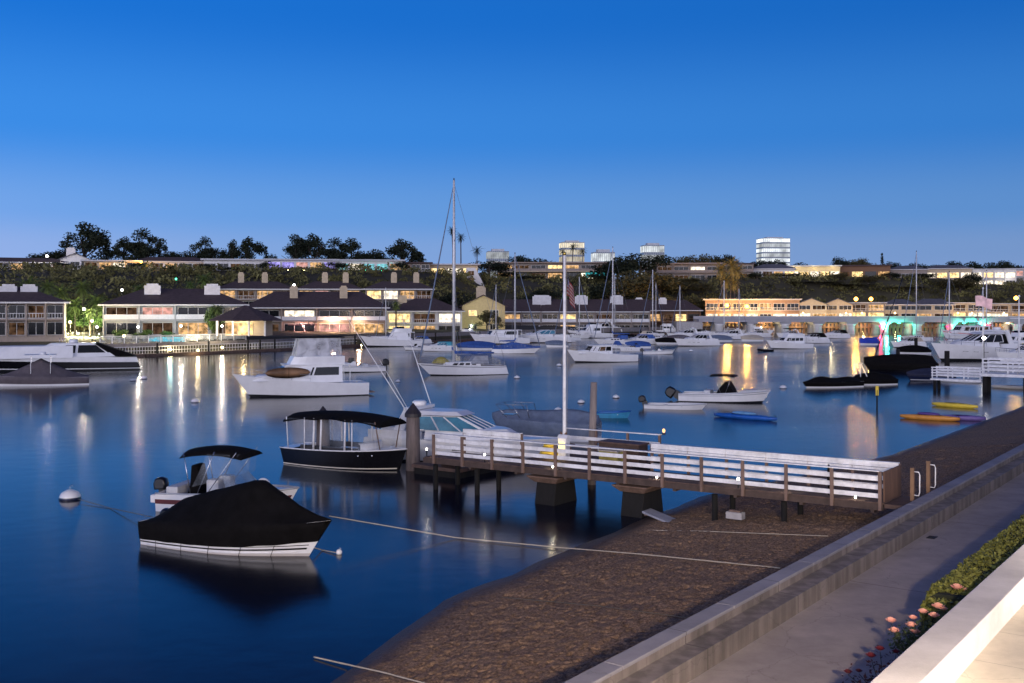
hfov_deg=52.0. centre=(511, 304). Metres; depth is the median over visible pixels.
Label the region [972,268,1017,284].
house
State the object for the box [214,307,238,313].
window
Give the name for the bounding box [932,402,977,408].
kayak
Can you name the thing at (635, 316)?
window
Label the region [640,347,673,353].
console boat
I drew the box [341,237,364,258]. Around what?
ridge tree
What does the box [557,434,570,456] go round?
power pedestal
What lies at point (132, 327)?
window
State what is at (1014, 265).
ridge tree
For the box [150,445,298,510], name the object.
bowrider
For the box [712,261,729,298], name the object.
palm tree
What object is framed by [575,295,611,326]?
house
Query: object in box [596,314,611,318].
window
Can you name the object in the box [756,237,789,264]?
office tower
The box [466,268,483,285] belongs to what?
hillside stair
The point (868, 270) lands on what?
house
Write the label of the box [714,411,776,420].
floating kayak
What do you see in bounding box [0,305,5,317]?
window
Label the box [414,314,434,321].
window
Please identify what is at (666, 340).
covered boat
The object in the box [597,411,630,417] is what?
rowing dinghy
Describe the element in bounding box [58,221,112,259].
ridge tree
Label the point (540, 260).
ridge tree
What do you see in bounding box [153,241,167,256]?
ridge tree
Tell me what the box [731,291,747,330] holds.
sloop
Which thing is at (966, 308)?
house
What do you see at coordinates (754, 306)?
window
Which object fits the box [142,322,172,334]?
window
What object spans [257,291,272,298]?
window
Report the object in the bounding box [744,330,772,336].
cuddy cruiser
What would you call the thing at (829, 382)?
covered skiff
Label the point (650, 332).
motor cruiser
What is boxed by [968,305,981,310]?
window
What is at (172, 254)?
ridge tree
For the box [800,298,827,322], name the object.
house
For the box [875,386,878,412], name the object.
channel marker
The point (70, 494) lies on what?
mooring buoy
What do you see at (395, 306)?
palm tree
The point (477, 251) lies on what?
palm tree
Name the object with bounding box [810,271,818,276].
window
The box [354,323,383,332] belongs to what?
window
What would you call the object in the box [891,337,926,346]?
motor cruiser
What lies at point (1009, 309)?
house
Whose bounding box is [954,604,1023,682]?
patio floor
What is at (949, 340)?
sailing yacht
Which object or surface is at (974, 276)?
ridge tree
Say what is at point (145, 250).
ridge tree
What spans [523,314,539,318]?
window
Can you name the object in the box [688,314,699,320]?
window
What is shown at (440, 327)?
window
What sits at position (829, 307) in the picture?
window
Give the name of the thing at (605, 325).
sport yacht
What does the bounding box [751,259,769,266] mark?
ridge tree
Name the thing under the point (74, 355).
motor yacht
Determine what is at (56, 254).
ridge tree
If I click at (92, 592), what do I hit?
water
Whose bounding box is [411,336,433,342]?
motor cruiser
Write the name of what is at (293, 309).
house
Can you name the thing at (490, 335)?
cabin cruiser
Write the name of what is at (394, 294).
window
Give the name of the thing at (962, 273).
window
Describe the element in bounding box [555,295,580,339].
sloop
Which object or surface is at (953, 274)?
window
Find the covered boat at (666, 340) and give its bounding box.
[655,337,676,343]
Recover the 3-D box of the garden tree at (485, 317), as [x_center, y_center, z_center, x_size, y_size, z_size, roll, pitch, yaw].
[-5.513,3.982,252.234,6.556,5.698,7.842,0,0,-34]
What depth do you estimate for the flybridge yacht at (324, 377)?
91.66 m
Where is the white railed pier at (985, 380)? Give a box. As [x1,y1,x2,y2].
[930,357,1023,393]
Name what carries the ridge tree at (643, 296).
on the hillside terrain
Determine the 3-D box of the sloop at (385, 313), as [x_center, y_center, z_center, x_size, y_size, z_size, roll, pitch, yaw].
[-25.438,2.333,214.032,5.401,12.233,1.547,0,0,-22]
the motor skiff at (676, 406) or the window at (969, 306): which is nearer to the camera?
the motor skiff at (676, 406)
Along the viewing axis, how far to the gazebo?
179.09 m
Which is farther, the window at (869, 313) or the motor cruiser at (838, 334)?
the window at (869, 313)
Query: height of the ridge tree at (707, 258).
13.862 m
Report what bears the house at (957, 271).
on the hillside terrain
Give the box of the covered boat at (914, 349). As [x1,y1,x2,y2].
[896,345,931,354]
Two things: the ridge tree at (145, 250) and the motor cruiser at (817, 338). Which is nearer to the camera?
the motor cruiser at (817, 338)
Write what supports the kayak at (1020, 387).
on the water
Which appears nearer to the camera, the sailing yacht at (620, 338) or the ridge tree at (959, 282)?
the sailing yacht at (620, 338)
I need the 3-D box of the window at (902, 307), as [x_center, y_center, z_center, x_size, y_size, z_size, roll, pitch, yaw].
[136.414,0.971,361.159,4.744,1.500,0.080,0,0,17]
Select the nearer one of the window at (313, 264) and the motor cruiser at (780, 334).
the motor cruiser at (780, 334)
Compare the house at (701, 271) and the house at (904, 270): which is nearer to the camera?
the house at (701, 271)
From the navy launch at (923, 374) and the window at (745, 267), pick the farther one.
the window at (745, 267)
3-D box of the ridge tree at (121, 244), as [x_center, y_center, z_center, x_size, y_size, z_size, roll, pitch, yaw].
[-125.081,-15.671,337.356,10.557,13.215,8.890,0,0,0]
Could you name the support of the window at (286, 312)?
in the house at (293, 309)
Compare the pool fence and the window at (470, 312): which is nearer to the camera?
the pool fence
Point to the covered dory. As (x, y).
(873, 378)
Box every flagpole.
[563,252,567,434]
[982,287,983,357]
[1010,295,1023,372]
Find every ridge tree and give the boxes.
[26,253,45,257]
[35,249,65,258]
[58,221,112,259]
[106,236,138,259]
[122,227,166,259]
[128,263,144,268]
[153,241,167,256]
[160,250,205,258]
[189,236,213,257]
[198,263,214,268]
[210,248,230,258]
[222,239,244,258]
[222,267,246,270]
[231,236,264,258]
[259,261,273,267]
[263,246,269,258]
[266,254,277,258]
[282,234,317,258]
[294,233,335,258]
[323,237,355,258]
[327,262,346,268]
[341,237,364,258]
[356,249,386,258]
[385,238,425,261]
[393,261,409,268]
[409,257,423,261]
[468,260,513,273]
[497,272,518,276]
[505,255,532,261]
[513,294,533,298]
[518,276,543,278]
[528,288,562,297]
[531,258,551,261]
[559,292,588,298]
[587,282,636,298]
[589,258,640,278]
[589,274,616,279]
[603,269,665,297]
[607,253,675,274]
[628,292,676,299]
[643,273,686,295]
[658,281,711,296]
[673,254,705,262]
[679,278,700,283]
[682,295,714,313]
[696,253,720,262]
[710,254,734,262]
[747,273,766,279]
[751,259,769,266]
[767,259,787,264]
[774,273,800,278]
[793,280,842,282]
[823,284,884,285]
[827,272,847,280]
[831,256,851,264]
[848,257,871,264]
[859,276,882,283]
[881,272,901,280]
[884,261,901,267]
[909,263,929,267]
[913,273,937,277]
[934,277,979,292]
[945,261,964,265]
[957,261,982,268]
[962,272,983,284]
[970,296,1002,302]
[983,260,1012,268]
[996,261,1023,267]
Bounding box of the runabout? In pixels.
[138,480,331,555]
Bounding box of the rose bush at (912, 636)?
[885,608,930,657]
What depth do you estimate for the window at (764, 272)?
415.41 m
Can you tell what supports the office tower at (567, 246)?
on the hillside terrain
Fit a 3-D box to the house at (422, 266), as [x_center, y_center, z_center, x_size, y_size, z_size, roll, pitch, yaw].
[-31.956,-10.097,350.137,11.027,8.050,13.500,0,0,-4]
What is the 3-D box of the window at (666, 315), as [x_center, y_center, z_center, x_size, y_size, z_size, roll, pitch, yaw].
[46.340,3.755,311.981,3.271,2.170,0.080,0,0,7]
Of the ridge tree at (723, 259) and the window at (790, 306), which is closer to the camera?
the window at (790, 306)
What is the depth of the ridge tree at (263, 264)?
314.93 m
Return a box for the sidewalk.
[688,472,1023,682]
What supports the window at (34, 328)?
in the house at (29, 313)
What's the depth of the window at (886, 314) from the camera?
362.68 m
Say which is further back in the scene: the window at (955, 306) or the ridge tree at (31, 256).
the window at (955, 306)
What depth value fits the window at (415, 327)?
251.96 m
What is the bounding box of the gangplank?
[642,508,674,521]
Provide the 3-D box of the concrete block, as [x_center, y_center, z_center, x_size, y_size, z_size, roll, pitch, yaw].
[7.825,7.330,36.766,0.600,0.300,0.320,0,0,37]
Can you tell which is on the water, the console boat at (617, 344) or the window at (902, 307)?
the console boat at (617, 344)
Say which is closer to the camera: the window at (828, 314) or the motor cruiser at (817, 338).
the motor cruiser at (817, 338)
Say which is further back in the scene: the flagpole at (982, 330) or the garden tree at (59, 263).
the garden tree at (59, 263)
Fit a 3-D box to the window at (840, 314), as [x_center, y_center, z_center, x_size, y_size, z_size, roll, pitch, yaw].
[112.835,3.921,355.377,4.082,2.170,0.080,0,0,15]
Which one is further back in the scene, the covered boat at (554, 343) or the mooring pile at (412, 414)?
the covered boat at (554, 343)
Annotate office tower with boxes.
[486,249,508,277]
[559,240,584,261]
[591,249,614,274]
[640,243,663,273]
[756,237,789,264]
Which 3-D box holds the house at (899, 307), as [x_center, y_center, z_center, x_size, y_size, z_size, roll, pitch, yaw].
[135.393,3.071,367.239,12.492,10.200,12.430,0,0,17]
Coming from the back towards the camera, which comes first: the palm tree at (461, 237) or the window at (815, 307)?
the palm tree at (461, 237)
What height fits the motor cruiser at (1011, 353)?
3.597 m
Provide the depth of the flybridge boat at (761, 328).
286.66 m
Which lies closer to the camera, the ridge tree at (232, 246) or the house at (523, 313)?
the house at (523, 313)
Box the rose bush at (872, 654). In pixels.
[841,645,899,682]
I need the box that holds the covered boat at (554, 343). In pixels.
[545,340,567,346]
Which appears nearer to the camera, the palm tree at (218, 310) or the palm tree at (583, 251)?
the palm tree at (218, 310)
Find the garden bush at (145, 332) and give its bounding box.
[130,329,153,337]
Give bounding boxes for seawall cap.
[564,443,1023,682]
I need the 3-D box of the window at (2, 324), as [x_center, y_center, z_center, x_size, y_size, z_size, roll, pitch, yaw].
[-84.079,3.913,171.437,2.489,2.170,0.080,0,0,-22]
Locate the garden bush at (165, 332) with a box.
[159,330,174,337]
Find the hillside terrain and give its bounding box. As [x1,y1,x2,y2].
[0,270,1023,353]
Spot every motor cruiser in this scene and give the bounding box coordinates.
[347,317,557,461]
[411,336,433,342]
[421,341,458,350]
[619,344,641,350]
[624,334,655,343]
[641,331,663,336]
[694,329,715,332]
[723,327,745,332]
[776,327,801,337]
[804,333,829,342]
[822,330,851,337]
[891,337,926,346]
[995,344,1023,364]
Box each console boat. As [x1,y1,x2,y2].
[342,357,388,372]
[403,344,421,349]
[607,341,637,348]
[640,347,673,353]
[665,374,770,402]
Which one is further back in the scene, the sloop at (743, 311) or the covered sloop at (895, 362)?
the sloop at (743, 311)
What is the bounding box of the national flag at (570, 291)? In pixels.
[567,280,574,307]
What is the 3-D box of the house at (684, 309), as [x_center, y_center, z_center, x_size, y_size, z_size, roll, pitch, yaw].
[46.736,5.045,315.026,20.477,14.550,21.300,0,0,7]
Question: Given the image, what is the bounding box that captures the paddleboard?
[265,367,309,377]
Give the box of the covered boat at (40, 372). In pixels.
[0,352,88,385]
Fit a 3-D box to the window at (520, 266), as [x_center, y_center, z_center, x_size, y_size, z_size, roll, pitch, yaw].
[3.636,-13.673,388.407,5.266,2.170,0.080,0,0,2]
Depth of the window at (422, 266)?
346.24 m
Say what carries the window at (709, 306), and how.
in the house at (774, 307)
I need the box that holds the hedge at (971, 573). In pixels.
[919,514,1023,634]
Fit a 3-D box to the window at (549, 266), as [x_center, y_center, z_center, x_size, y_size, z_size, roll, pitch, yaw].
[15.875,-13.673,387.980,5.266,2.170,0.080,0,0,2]
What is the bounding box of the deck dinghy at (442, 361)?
[432,357,448,363]
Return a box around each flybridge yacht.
[232,336,374,396]
[361,315,422,346]
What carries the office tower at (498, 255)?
on the hillside terrain
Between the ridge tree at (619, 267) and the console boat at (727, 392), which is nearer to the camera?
the console boat at (727, 392)
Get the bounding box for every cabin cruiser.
[470,330,531,343]
[674,327,722,345]
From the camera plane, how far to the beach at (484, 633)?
27.38 m
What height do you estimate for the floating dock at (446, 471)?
1.738 m
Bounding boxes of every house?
[0,257,68,269]
[0,284,70,341]
[57,247,91,269]
[80,260,142,269]
[98,284,248,338]
[137,257,203,269]
[200,258,270,269]
[220,272,289,303]
[249,286,389,332]
[268,259,335,267]
[298,272,361,291]
[333,259,404,269]
[362,272,434,308]
[387,295,464,329]
[403,262,432,271]
[430,264,480,274]
[459,286,507,329]
[496,262,606,278]
[502,295,544,325]
[541,295,576,326]
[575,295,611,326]
[610,295,650,330]
[636,298,702,324]
[657,263,724,279]
[703,299,801,324]
[723,263,754,277]
[754,264,796,276]
[787,265,841,276]
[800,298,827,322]
[826,298,854,315]
[840,265,892,278]
[849,302,886,315]
[885,299,919,315]
[891,266,928,277]
[914,299,955,315]
[927,265,973,279]
[946,302,985,315]
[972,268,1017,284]
[987,303,1023,315]
[1016,268,1023,283]
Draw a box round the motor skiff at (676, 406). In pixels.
[638,395,706,409]
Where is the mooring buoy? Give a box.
[59,484,80,500]
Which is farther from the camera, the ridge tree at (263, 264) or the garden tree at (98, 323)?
the ridge tree at (263, 264)
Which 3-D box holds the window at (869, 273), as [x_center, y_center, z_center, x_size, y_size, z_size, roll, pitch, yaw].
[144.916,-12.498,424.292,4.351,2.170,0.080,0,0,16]
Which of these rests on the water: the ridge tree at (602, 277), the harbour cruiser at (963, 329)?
the harbour cruiser at (963, 329)
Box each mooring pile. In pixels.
[316,406,329,445]
[405,403,420,470]
[587,382,596,484]
[944,351,949,368]
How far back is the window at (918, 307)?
364.90 m
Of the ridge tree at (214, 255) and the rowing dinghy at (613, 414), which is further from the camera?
the ridge tree at (214, 255)
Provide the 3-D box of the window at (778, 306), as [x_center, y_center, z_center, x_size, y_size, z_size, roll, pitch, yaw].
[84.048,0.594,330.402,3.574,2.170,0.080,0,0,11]
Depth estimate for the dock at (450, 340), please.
230.10 m
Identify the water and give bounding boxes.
[0,330,1023,682]
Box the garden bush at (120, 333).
[111,329,128,337]
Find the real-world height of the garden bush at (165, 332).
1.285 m
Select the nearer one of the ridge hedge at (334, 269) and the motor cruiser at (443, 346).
the motor cruiser at (443, 346)
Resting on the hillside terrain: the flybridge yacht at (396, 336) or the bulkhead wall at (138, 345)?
the bulkhead wall at (138, 345)
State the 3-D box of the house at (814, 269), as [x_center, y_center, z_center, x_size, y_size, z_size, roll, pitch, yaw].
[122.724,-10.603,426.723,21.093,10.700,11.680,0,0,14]
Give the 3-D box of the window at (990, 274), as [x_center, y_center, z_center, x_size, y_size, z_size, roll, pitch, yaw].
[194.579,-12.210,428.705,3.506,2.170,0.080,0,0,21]
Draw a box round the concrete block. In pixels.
[726,509,744,519]
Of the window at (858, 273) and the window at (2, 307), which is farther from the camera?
the window at (858, 273)
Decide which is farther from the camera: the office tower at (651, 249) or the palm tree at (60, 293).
the office tower at (651, 249)
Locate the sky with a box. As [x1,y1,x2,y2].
[0,0,1023,278]
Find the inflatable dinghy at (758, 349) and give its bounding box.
[757,348,773,350]
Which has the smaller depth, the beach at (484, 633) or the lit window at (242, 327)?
the beach at (484, 633)
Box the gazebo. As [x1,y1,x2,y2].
[209,305,282,335]
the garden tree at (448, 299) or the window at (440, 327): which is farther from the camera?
the garden tree at (448, 299)
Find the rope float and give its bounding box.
[336,548,341,554]
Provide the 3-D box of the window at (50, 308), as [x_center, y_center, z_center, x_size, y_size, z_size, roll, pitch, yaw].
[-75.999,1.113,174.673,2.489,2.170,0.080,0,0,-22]
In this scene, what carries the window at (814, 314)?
in the house at (811, 307)
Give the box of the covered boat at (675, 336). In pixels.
[667,335,689,338]
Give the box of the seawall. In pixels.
[600,451,1023,682]
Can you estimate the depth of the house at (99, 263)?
313.20 m
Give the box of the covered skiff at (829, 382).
[803,376,863,387]
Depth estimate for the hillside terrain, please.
326.06 m
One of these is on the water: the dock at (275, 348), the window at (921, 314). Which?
the dock at (275, 348)
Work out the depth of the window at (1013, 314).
359.20 m
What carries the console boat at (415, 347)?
on the water
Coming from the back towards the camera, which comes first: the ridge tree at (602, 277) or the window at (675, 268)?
the window at (675, 268)
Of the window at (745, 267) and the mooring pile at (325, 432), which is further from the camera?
the window at (745, 267)
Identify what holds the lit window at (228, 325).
in the gazebo
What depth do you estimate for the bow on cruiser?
243.25 m
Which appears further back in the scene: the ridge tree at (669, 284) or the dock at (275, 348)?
the ridge tree at (669, 284)
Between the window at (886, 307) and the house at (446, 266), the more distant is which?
the window at (886, 307)
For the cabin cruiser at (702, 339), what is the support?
on the water
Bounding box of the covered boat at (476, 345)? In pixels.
[456,341,495,349]
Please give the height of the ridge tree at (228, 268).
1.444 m
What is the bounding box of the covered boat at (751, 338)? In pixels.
[740,335,763,340]
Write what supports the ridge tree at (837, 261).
on the hillside terrain
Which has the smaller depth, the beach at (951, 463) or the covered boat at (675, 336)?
the beach at (951, 463)
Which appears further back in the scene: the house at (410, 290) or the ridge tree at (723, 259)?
the ridge tree at (723, 259)
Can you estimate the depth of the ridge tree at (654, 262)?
377.51 m
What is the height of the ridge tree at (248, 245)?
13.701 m
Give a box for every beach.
[331,496,895,682]
[705,443,1020,496]
[909,406,1023,448]
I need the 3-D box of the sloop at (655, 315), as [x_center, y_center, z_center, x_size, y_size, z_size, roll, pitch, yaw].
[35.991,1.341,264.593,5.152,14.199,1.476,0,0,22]
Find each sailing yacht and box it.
[418,178,507,375]
[492,257,540,353]
[593,246,635,344]
[639,269,666,337]
[710,283,735,334]
[902,251,932,340]
[938,271,970,343]
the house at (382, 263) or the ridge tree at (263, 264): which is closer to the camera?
the ridge tree at (263, 264)
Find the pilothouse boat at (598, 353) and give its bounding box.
[568,344,638,361]
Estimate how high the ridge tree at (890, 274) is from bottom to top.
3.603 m
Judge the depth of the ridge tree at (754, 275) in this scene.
401.05 m
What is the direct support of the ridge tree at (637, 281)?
on the hillside terrain
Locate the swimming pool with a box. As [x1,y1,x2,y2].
[149,337,194,341]
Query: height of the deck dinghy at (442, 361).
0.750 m
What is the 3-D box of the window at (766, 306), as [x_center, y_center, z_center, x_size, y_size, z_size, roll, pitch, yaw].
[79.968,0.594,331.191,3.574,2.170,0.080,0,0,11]
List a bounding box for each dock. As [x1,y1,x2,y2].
[105,340,265,356]
[247,336,360,351]
[412,457,524,478]
[413,331,480,342]
[519,328,640,335]
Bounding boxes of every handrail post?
[910,467,919,500]
[926,460,935,493]
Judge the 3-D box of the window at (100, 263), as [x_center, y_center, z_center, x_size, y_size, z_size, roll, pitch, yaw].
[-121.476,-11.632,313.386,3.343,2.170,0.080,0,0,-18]
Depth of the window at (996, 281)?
427.23 m
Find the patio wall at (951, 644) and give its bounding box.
[870,544,1023,682]
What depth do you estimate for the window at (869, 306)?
359.24 m
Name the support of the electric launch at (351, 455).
on the water
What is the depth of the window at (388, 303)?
267.75 m
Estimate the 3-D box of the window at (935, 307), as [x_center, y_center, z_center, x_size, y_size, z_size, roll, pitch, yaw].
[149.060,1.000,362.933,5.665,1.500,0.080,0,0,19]
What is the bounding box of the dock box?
[597,439,648,462]
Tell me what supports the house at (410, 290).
on the hillside terrain
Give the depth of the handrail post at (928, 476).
36.02 m
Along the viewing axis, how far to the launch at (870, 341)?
209.64 m
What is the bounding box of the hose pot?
[539,444,557,455]
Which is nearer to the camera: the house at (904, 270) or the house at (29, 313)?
the house at (29, 313)
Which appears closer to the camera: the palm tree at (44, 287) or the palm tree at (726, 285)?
the palm tree at (44, 287)
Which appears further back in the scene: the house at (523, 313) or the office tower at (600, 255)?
the office tower at (600, 255)
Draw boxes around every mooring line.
[78,499,151,516]
[314,656,424,682]
[329,516,779,568]
[500,597,688,617]
[656,530,825,535]
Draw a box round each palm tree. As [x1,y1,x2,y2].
[11,274,41,290]
[35,279,59,295]
[47,283,75,301]
[65,297,85,333]
[66,279,94,330]
[79,306,99,336]
[83,293,109,333]
[93,305,102,320]
[130,284,143,291]
[182,280,196,288]
[194,272,215,288]
[210,303,225,340]
[390,300,403,326]
[457,232,463,263]
[473,246,483,256]
[570,242,577,261]
[578,247,586,261]
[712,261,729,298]
[718,273,731,298]
[721,255,743,298]
[726,278,739,298]
[728,262,745,298]
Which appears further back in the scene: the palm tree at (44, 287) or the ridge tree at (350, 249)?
the ridge tree at (350, 249)
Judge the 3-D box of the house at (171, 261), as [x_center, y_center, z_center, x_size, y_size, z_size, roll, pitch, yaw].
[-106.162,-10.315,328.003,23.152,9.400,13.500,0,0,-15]
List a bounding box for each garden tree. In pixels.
[51,261,68,266]
[66,307,86,332]
[75,315,102,334]
[203,306,224,340]
[437,292,472,307]
[475,310,505,330]
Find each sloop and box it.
[375,286,394,335]
[488,287,505,329]
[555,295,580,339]
[566,276,591,337]
[605,277,622,327]
[648,287,664,336]
[670,288,689,332]
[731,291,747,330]
[864,277,938,371]
[975,270,1000,329]
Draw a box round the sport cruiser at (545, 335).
[518,330,571,342]
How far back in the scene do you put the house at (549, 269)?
387.69 m
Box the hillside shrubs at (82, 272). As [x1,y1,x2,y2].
[0,260,1023,331]
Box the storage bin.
[598,449,622,461]
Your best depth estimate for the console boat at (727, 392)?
86.05 m
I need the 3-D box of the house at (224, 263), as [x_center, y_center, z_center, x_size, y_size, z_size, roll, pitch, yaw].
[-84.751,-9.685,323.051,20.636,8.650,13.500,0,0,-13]
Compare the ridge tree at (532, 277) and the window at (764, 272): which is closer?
the ridge tree at (532, 277)
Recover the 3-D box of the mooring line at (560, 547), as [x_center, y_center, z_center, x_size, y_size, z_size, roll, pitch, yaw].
[1.193,7.505,32.996,14.961,0.948,2.845,0,0,27]
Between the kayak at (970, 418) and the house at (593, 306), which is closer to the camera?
the kayak at (970, 418)
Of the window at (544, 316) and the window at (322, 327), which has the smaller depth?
the window at (322, 327)
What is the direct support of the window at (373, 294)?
in the house at (410, 290)
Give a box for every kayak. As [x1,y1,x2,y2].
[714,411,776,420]
[900,412,959,420]
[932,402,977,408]
[941,380,981,382]
[944,415,985,420]
[991,385,1022,389]
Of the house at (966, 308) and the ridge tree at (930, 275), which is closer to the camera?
the house at (966, 308)
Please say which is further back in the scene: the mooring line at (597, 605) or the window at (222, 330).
the window at (222, 330)
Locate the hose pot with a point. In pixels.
(547, 446)
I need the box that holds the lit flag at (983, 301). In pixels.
[975,295,991,308]
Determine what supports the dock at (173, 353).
on the water
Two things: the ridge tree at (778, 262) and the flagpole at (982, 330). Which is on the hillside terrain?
the ridge tree at (778, 262)
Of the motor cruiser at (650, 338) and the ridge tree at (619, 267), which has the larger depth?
the ridge tree at (619, 267)
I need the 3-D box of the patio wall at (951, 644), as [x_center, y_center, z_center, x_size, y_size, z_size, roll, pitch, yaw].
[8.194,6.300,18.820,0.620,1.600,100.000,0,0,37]
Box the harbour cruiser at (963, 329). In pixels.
[941,317,993,338]
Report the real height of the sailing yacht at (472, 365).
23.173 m
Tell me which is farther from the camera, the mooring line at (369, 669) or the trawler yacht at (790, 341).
the trawler yacht at (790, 341)
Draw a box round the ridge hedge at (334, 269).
[270,267,338,270]
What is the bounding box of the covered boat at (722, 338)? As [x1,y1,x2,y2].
[707,335,732,341]
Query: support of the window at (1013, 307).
in the house at (1009, 309)
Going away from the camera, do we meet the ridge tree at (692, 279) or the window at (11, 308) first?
the window at (11, 308)
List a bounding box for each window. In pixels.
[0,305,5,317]
[0,322,5,335]
[8,305,24,317]
[8,322,24,335]
[28,305,43,317]
[28,322,43,334]
[47,305,62,317]
[47,322,62,334]
[70,261,79,268]
[86,262,96,268]
[99,262,110,269]
[106,307,136,314]
[106,323,136,334]
[142,307,172,313]
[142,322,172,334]
[178,307,207,313]
[178,322,207,334]
[213,322,224,333]
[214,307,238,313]
[219,263,228,269]
[220,291,234,297]
[226,323,236,333]
[230,263,239,267]
[238,291,253,298]
[238,323,252,334]
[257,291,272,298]
[260,310,278,315]
[273,324,278,330]
[282,262,293,267]
[284,310,314,315]
[284,324,314,330]
[296,262,307,267]
[310,262,321,267]
[319,310,348,315]
[319,324,348,331]
[354,310,383,315]
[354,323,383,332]
[367,291,380,298]
[384,291,397,298]
[384,301,397,308]
[389,314,409,321]
[400,291,413,298]
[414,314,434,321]
[414,326,434,329]
[417,291,430,297]
[421,265,428,270]
[439,314,459,321]
[439,326,459,329]
[468,310,476,315]
[468,324,476,328]
[490,324,498,328]
[505,314,519,318]
[516,265,528,268]
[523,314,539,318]
[531,265,545,267]
[542,314,557,318]
[548,265,561,267]
[548,273,561,277]
[560,314,575,318]
[567,265,578,267]
[567,273,578,278]
[578,314,593,318]
[581,265,594,267]
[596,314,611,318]
[615,314,629,318]
[633,314,648,318]
[633,325,648,326]
[650,314,660,320]
[658,267,671,272]
[662,314,673,320]
[674,267,687,269]
[674,275,687,278]
[675,314,686,320]
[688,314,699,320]
[691,267,704,269]
[691,275,704,279]
[706,303,717,309]
[707,275,718,278]
[719,303,730,309]
[733,303,743,309]
[741,266,751,268]
[746,303,757,309]
[760,303,770,309]
[763,271,771,276]
[773,303,784,309]
[787,303,798,309]
[800,305,809,309]
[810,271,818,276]
[813,305,825,309]
[813,313,825,315]
[827,305,836,309]
[827,313,836,315]
[839,305,851,309]
[839,313,851,315]
[852,271,862,276]
[853,305,865,310]
[853,312,865,315]
[865,271,875,275]
[868,305,883,310]
[868,312,883,315]
[878,271,889,276]
[885,306,898,309]
[885,313,898,315]
[901,306,915,309]
[901,313,915,315]
[917,306,931,309]
[917,313,931,315]
[934,306,951,309]
[934,314,951,315]
[937,273,946,277]
[950,272,958,277]
[954,305,965,310]
[954,312,965,315]
[961,272,970,277]
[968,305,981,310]
[968,312,981,315]
[984,272,992,277]
[987,306,1007,311]
[987,313,1007,315]
[995,272,1003,276]
[995,280,1003,283]
[1006,272,1014,277]
[1012,306,1023,311]
[1012,313,1023,315]
[1016,271,1022,275]
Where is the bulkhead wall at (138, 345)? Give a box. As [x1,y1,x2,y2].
[107,324,1022,347]
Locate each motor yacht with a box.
[0,338,140,371]
[932,311,1023,360]
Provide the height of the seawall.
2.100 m
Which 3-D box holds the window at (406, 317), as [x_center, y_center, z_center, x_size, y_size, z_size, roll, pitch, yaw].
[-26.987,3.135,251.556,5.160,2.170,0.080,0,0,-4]
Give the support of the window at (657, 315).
in the house at (684, 309)
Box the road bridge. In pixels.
[673,316,1023,333]
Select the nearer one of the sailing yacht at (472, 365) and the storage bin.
the storage bin
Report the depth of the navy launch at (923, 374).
110.33 m
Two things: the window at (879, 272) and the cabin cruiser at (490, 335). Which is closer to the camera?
the cabin cruiser at (490, 335)
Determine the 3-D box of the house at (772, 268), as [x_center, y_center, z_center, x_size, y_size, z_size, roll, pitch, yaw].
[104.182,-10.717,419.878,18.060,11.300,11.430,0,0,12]
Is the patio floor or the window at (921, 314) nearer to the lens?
the patio floor
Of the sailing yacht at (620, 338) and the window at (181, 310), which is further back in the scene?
the sailing yacht at (620, 338)
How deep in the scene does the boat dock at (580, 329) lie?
275.92 m
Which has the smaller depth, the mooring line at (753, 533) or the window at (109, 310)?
the mooring line at (753, 533)
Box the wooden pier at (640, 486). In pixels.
[423,427,919,521]
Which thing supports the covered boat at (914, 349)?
on the water
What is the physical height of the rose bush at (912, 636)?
1.065 m
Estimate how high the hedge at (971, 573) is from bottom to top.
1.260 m
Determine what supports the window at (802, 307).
in the house at (811, 307)
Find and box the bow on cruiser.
[713,323,746,339]
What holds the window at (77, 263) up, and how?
in the house at (71, 256)
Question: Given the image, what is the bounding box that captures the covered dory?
[854,363,897,385]
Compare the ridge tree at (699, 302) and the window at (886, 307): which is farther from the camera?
the window at (886, 307)
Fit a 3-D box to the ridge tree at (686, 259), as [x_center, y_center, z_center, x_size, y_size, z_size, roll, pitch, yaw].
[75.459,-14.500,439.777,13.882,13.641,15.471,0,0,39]
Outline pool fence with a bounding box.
[99,334,245,343]
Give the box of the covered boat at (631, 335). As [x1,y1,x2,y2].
[617,334,637,336]
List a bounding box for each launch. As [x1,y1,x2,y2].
[279,410,406,469]
[492,401,601,441]
[859,337,878,344]
[906,368,955,380]
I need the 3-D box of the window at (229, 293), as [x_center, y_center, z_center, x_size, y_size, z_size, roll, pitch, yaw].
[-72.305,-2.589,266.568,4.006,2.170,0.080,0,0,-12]
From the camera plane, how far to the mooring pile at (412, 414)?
50.63 m
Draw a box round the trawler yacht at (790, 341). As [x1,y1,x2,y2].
[767,328,814,348]
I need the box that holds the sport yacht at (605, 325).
[576,312,621,331]
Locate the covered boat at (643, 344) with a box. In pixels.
[625,341,650,347]
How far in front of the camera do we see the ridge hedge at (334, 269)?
323.60 m
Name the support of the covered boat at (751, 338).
on the water
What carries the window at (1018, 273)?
in the house at (1019, 273)
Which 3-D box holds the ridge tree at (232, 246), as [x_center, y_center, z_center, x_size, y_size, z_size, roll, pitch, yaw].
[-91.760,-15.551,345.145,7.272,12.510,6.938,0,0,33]
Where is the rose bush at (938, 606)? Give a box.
[924,583,967,629]
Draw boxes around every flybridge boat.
[461,328,472,331]
[567,313,611,337]
[656,316,675,332]
[747,324,773,333]
[1011,330,1023,342]

